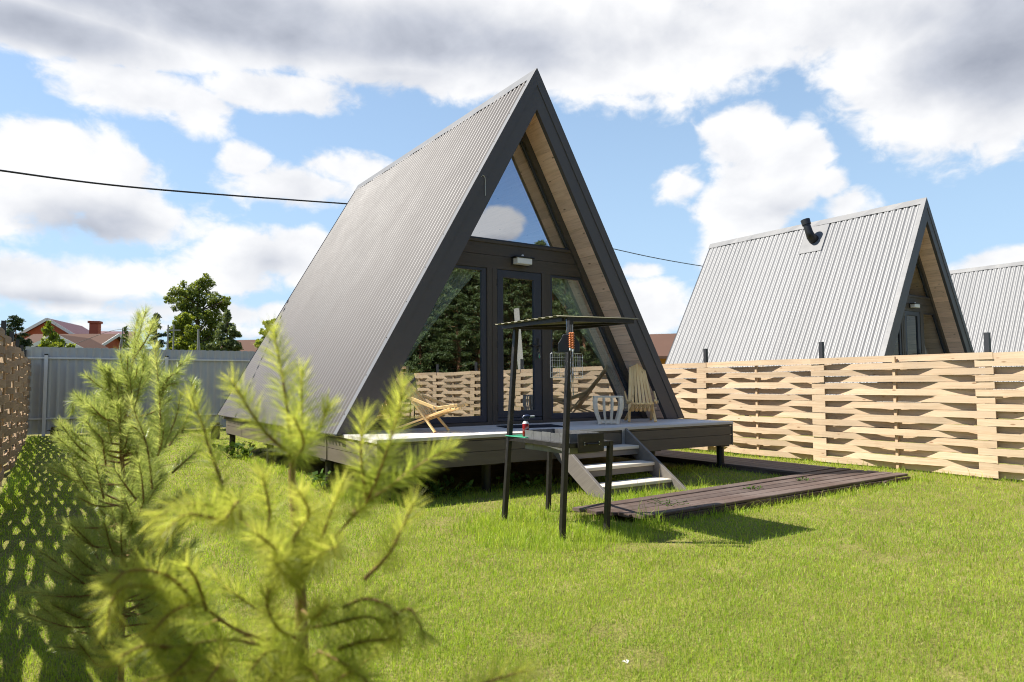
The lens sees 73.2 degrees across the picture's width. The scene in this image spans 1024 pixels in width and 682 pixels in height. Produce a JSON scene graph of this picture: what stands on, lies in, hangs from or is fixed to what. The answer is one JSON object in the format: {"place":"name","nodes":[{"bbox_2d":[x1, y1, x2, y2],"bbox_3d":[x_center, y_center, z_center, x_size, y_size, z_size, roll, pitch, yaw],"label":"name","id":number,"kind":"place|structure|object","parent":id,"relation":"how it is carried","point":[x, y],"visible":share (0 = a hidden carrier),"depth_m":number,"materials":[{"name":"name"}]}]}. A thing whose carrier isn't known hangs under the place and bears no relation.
{"place":"outdoors","nodes":[
{"label":"outdoors","id":0,"kind":"place"},
{"bbox_2d":[0,169,346,203],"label":"power cable","id":1,"kind":"object","parent":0,"point":[163,189],"visible":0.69,"depth_m":14.91,"materials":[{"name":"black rubber"}]},
{"bbox_2d":[0,411,1023,681],"bbox_3d":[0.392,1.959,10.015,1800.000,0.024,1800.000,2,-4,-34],"label":"ground","id":2,"kind":"structure","parent":0,"point":[532,469],"depth_m":4.81,"materials":[{"name":"green plant"}]},
{"bbox_2d":[0,320,30,485],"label":"woven fence","id":3,"kind":"object","parent":2,"relation":"on","point":[15,367],"visible":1,"depth_m":10.65,"materials":[{"name":"brown wood"}]},
{"bbox_2d":[0,315,33,350],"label":"pine tree","id":4,"kind":"object","parent":2,"relation":"on","point":[14,325],"visible":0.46,"depth_m":46.18,"materials":[{"name":"green plant"}]},
{"bbox_2d":[6,318,102,394],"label":"house","id":5,"kind":"structure","parent":2,"relation":"on","point":[61,327],"depth_m":71.71,"materials":[{"name":"brick"}]},
{"bbox_2d":[47,426,61,442],"bbox_3d":[-10.718,2.254,16.185,0.364,0.494,0.358,2,-4,-34],"label":"drain pipe","id":6,"kind":"object","parent":2,"relation":"on","point":[52,429],"visible":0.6,"depth_m":16.10,"materials":[{"name":"plastic"}]},
{"bbox_2d":[37,320,75,347],"bbox_3d":[-26.387,1.496,39.751,2.230,5.503,1.235,-2,-4,23],"label":"young tree","id":7,"kind":"object","parent":2,"relation":"on","point":[53,337],"visible":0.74,"depth_m":39.97,"materials":[{"name":"green plant"}]},
{"bbox_2d":[23,334,109,351],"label":"house","id":8,"kind":"structure","parent":2,"relation":"on","point":[89,343],"depth_m":59.18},
{"bbox_2d":[25,333,131,348],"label":"house","id":9,"kind":"structure","parent":2,"relation":"on","point":[110,340],"depth_m":66.45,"materials":[{"name":"brick"}]},
{"bbox_2d":[8,305,225,680],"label":"young pine","id":10,"kind":"object","parent":2,"relation":"on","point":[116,403],"visible":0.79,"depth_m":2.74,"materials":[{"name":"green plant"}]},
{"bbox_2d":[119,328,122,347],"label":"utility pole","id":11,"kind":"object","parent":2,"relation":"on","point":[121,343],"visible":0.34,"depth_m":56.17,"materials":[{"name":"grey concrete"}]},
{"bbox_2d":[101,331,145,348],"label":"house","id":12,"kind":"structure","parent":2,"relation":"on","point":[113,332],"depth_m":81.97,"materials":[{"name":"brick"}]},
{"bbox_2d":[121,326,128,348],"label":"spruce tree","id":13,"kind":"object","parent":2,"relation":"on","point":[125,343],"visible":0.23,"depth_m":50.15,"materials":[{"name":"green plant"}]},
{"bbox_2d":[26,346,254,435],"bbox_3d":[-8.156,1.643,21.696,11.790,2.652,0.155,2,-4,-34],"label":"metal fence","id":14,"kind":"object","parent":2,"relation":"on","point":[54,378],"visible":0.32,"depth_m":19.35,"materials":[{"name":"grey metal"}]},
{"bbox_2d":[145,312,169,348],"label":"pine tree","id":15,"kind":"object","parent":2,"relation":"on","point":[156,337],"visible":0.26,"depth_m":56.16,"materials":[{"name":"green plant"}]},
{"bbox_2d":[167,325,168,348],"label":"utility pole","id":16,"kind":"object","parent":2,"relation":"on","point":[167,336],"visible":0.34,"depth_m":53.20,"materials":[{"name":"grey concrete"}]},
{"bbox_2d":[167,325,180,349],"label":"utility pole","id":17,"kind":"object","parent":2,"relation":"on","point":[173,330],"visible":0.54,"depth_m":52.19,"materials":[{"name":"grey concrete"}]},
{"bbox_2d":[169,312,202,349],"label":"broadleaf tree","id":18,"kind":"object","parent":2,"relation":"on","point":[183,320],"visible":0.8,"depth_m":57.65,"materials":[{"name":"green plant"}]},
{"bbox_2d":[163,273,231,350],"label":"poplar tree","id":19,"kind":"object","parent":2,"relation":"on","point":[190,294],"visible":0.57,"depth_m":62.22,"materials":[{"name":"green plant"}]},
{"bbox_2d":[197,329,199,349],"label":"utility pole","id":20,"kind":"object","parent":2,"relation":"on","point":[198,343],"visible":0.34,"depth_m":44.13,"materials":[{"name":"grey concrete"}]},
{"bbox_2d":[208,422,222,438],"bbox_3d":[-7.439,2.294,17.288,0.364,0.518,0.358,2,-4,-34],"label":"drain pipe","id":21,"kind":"object","parent":2,"relation":"on","point":[216,427],"visible":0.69,"depth_m":17.21,"materials":[{"name":"plastic"}]},
{"bbox_2d":[205,309,243,350],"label":"spruce tree","id":22,"kind":"object","parent":2,"relation":"on","point":[225,329],"visible":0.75,"depth_m":53.78,"materials":[{"name":"green plant"}]},
{"bbox_2d":[220,340,257,351],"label":"house","id":23,"kind":"structure","parent":2,"relation":"on","point":[247,345],"depth_m":84.10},
{"bbox_2d":[213,441,266,458],"bbox_3d":[-5.032,2.000,12.692,1.006,0.333,1.000,2,-4,-34],"label":"weed","id":24,"kind":"object","parent":2,"relation":"on","point":[243,451],"visible":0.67,"depth_m":12.55,"materials":[{"name":"green plant"}]},
{"bbox_2d":[253,319,272,347],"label":"young tree","id":25,"kind":"object","parent":2,"relation":"on","point":[258,341],"visible":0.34,"depth_m":49.75,"materials":[{"name":"green plant"}]},
{"bbox_2d":[80,314,549,681],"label":"young pine","id":26,"kind":"object","parent":2,"relation":"on","point":[299,558],"visible":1,"depth_m":1.30,"materials":[{"name":"green plant"}]},
{"bbox_2d":[303,468,342,489],"bbox_3d":[-2.395,1.769,8.765,0.542,0.278,0.494,1,-4,-19],"label":"weed","id":27,"kind":"object","parent":2,"relation":"on","point":[317,477],"visible":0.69,"depth_m":8.77,"materials":[{"name":"green plant"}]},
{"bbox_2d":[405,474,481,496],"bbox_3d":[-0.838,1.745,8.276,0.858,0.249,1.053,-1,-4,8],"label":"weed","id":28,"kind":"object","parent":2,"relation":"on","point":[436,490],"visible":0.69,"depth_m":8.12,"materials":[{"name":"green plant"}]},
{"bbox_2d":[217,68,732,502],"bbox_3d":[-1.008,-0.791,12.261,6.084,6.384,9.578,2,-4,-34],"label":"frame cabin","id":29,"kind":"object","parent":2,"relation":"on","point":[438,256],"visible":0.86,"depth_m":10.85,"materials":[{"name":"metal"}]},
{"bbox_2d":[390,371,467,432],"bbox_3d":[-1.113,0.706,8.841,1.050,0.907,0.507,-2,-4,19],"label":"stick chair","id":30,"kind":"object","parent":29,"relation":"on","point":[426,415],"visible":0.79,"depth_m":8.81,"materials":[{"name":"brown wood"}]},
{"bbox_2d":[372,265,486,426],"bbox_3d":[-1.186,0.022,9.693,1.920,2.286,0.051,2,-4,-34],"label":"window","id":31,"kind":"structure","parent":29,"relation":"in","point":[483,297],"depth_m":10.15,"materials":[{"name":"black metal"}]},
{"bbox_2d":[497,269,541,420],"bbox_3d":[0.119,0.068,10.513,0.832,2.282,0.122,2,-4,-34],"label":"door","id":32,"kind":"structure","parent":29,"relation":"in","point":[535,278],"depth_m":10.61,"materials":[{"name":"black metal"}]},
{"bbox_2d":[471,140,568,249],"bbox_3d":[0.091,-2.380,10.704,1.989,1.777,0.051,2,-4,-34],"label":"window","id":33,"kind":"structure","parent":29,"relation":"in","point":[521,143],"depth_m":10.92,"materials":[{"name":"black glass"}]},
{"bbox_2d":[497,424,562,427],"bbox_3d":[0.261,1.201,9.712,0.840,0.012,0.520,1,-4,-20],"label":"doormat","id":34,"kind":"object","parent":29,"relation":"on","point":[534,426],"visible":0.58,"depth_m":9.60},
{"bbox_2d":[550,275,639,418],"bbox_3d":[1.393,0.115,11.410,1.920,2.286,0.051,2,-4,-34],"label":"window","id":35,"kind":"structure","parent":29,"relation":"in","point":[578,414],"depth_m":11.30,"materials":[{"name":"black glass"}]},
{"bbox_2d":[593,396,623,423],"bbox_3d":[1.436,1.028,10.303,0.445,0.413,0.445,-1,-4,5],"label":"chair","id":36,"kind":"object","parent":29,"relation":"on","point":[619,413],"visible":1,"depth_m":10.12,"materials":[{"name":"plastic"}]},
{"bbox_2d":[624,364,658,421],"bbox_3d":[2.027,0.807,10.885,0.507,0.927,1.050,-1,-4,5],"label":"stick chair","id":37,"kind":"object","parent":29,"relation":"on","point":[637,376],"visible":0.99,"depth_m":11.01,"materials":[{"name":"brown wood"}]},
{"bbox_2d":[495,471,553,488],"bbox_3d":[0.205,1.788,8.918,0.761,0.232,1.079,0,-4,3],"label":"weed","id":38,"kind":"object","parent":2,"relation":"on","point":[535,481],"visible":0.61,"depth_m":8.74,"materials":[{"name":"green plant"}]},
{"bbox_2d":[495,315,637,539],"bbox_3d":[0.520,0.780,6.633,1.040,1.982,1.271,2,-4,-34],"label":"barbecue stand","id":39,"kind":"object","parent":2,"relation":"on","point":[566,441],"visible":0.96,"depth_m":6.23,"materials":[{"name":"black metal"}]},
{"bbox_2d":[505,434,527,437],"bbox_3d":[0.105,0.922,6.675,0.189,0.008,0.322,2,-4,-37],"label":"cutting board","id":40,"kind":"object","parent":39,"relation":"on","point":[520,436],"visible":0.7,"depth_m":6.66,"materials":[{"name":"green plastic"}]},
{"bbox_2d":[522,414,534,435],"bbox_3d":[0.156,0.808,6.608,0.122,0.209,0.063,0,-4,0],"label":"gas torch","id":41,"kind":"object","parent":40,"relation":"on","point":[525,424],"visible":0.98,"depth_m":6.59,"materials":[{"name":"white paint"}]},
{"bbox_2d":[550,320,582,377],"bbox_3d":[0.476,0.064,6.028,0.323,0.519,0.041,1,-4,-24],"label":"grill basket","id":42,"kind":"object","parent":39,"relation":"hanging from","point":[552,357],"visible":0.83,"depth_m":6.00,"materials":[{"name":"silver metal"}]},
{"bbox_2d":[558,334,579,351],"bbox_3d":[0.488,0.018,5.918,0.186,0.152,0.010,-1,-4,4],"label":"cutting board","id":43,"kind":"object","parent":39,"relation":"hanging from","point":[563,344],"visible":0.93,"depth_m":5.91,"materials":[{"name":"black plastic"}]},
{"bbox_2d":[569,327,571,387],"bbox_3d":[0.497,0.140,5.857,0.027,0.560,0.028,2,-4,-34],"label":"skewer","id":44,"kind":"object","parent":39,"relation":"hanging from","point":[570,344],"visible":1,"depth_m":5.86,"materials":[{"name":"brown metal"}]},
{"bbox_2d":[571,325,573,395],"bbox_3d":[0.518,0.163,5.849,0.028,0.608,0.027,2,-4,-34],"label":"skewer","id":45,"kind":"object","parent":39,"relation":"hanging from","point":[572,340],"visible":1,"depth_m":5.85,"materials":[{"name":"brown metal"}]},
{"bbox_2d":[649,333,675,363],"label":"house","id":46,"kind":"structure","parent":2,"relation":"on","point":[662,343],"depth_m":38.67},
{"bbox_2d":[662,332,1023,479],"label":"woven fence","id":47,"kind":"object","parent":2,"relation":"on","point":[953,388],"visible":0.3,"depth_m":10.70,"materials":[{"name":"brown wood"}]},
{"bbox_2d":[665,197,1023,437],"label":"frame cabin","id":48,"kind":"object","parent":2,"relation":"on","point":[874,282],"visible":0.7,"depth_m":19.52,"materials":[{"name":"metal"}]},
{"bbox_2d":[898,325,902,382],"bbox_3d":[9.528,0.290,17.758,1.920,2.286,0.051,2,-4,-34],"label":"window","id":49,"kind":"structure","parent":48,"relation":"in","point":[899,334],"depth_m":18.26,"materials":[{"name":"black glass"}]},
{"bbox_2d":[905,311,922,361],"bbox_3d":[10.834,0.336,18.578,0.832,2.282,0.122,2,-4,-34],"label":"door","id":50,"kind":"structure","parent":48,"relation":"in","point":[910,313],"depth_m":18.77,"materials":[{"name":"black metal"}]},
{"bbox_2d":[908,261,928,297],"bbox_3d":[10.806,-2.112,18.769,1.989,1.777,0.051,2,-4,-34],"label":"window","id":51,"kind":"structure","parent":48,"relation":"in","point":[917,264],"depth_m":19.10,"materials":[{"name":"black metal"}]},
{"bbox_2d":[923,313,947,395],"bbox_3d":[12.108,0.383,19.475,1.920,2.286,0.051,2,-4,-34],"label":"window","id":52,"kind":"structure","parent":48,"relation":"in","point":[932,314],"depth_m":19.44,"materials":[{"name":"black metal"}]},
{"bbox_2d":[949,261,1023,396],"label":"frame cabin","id":53,"kind":"object","parent":2,"relation":"on","point":[990,299],"visible":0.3,"depth_m":28.17,"materials":[{"name":"metal"}]},
{"bbox_2d":[0,0,1023,349],"label":"sky","id":54,"kind":"structure","parent":0,"point":[689,126],"materials":[{"name":"blue"}]},
{"bbox_2d":[613,248,700,265],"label":"power cable","id":55,"kind":"object","parent":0,"point":[657,258],"visible":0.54,"depth_m":55.96,"materials":[{"name":"black rubber"}]},
{"bbox_2d":[618,450,835,475],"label":"path","id":56,"kind":"structure","parent":0,"point":[750,465],"depth_m":10.79,"materials":[{"name":"brown wood"}]},
{"bbox_2d":[572,468,910,524],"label":"path","id":57,"kind":"structure","parent":0,"point":[703,500],"depth_m":7.75,"materials":[{"name":"brown wood"}]},
{"bbox_2d":[646,498,696,506],"bbox_3d":[1.628,1.669,7.131,0.475,0.054,0.422,0,-4,2],"label":"weed","id":58,"kind":"object","parent":57,"relation":"on","point":[669,502],"visible":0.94,"depth_m":7.13,"materials":[{"name":"green plant"}]}
]}

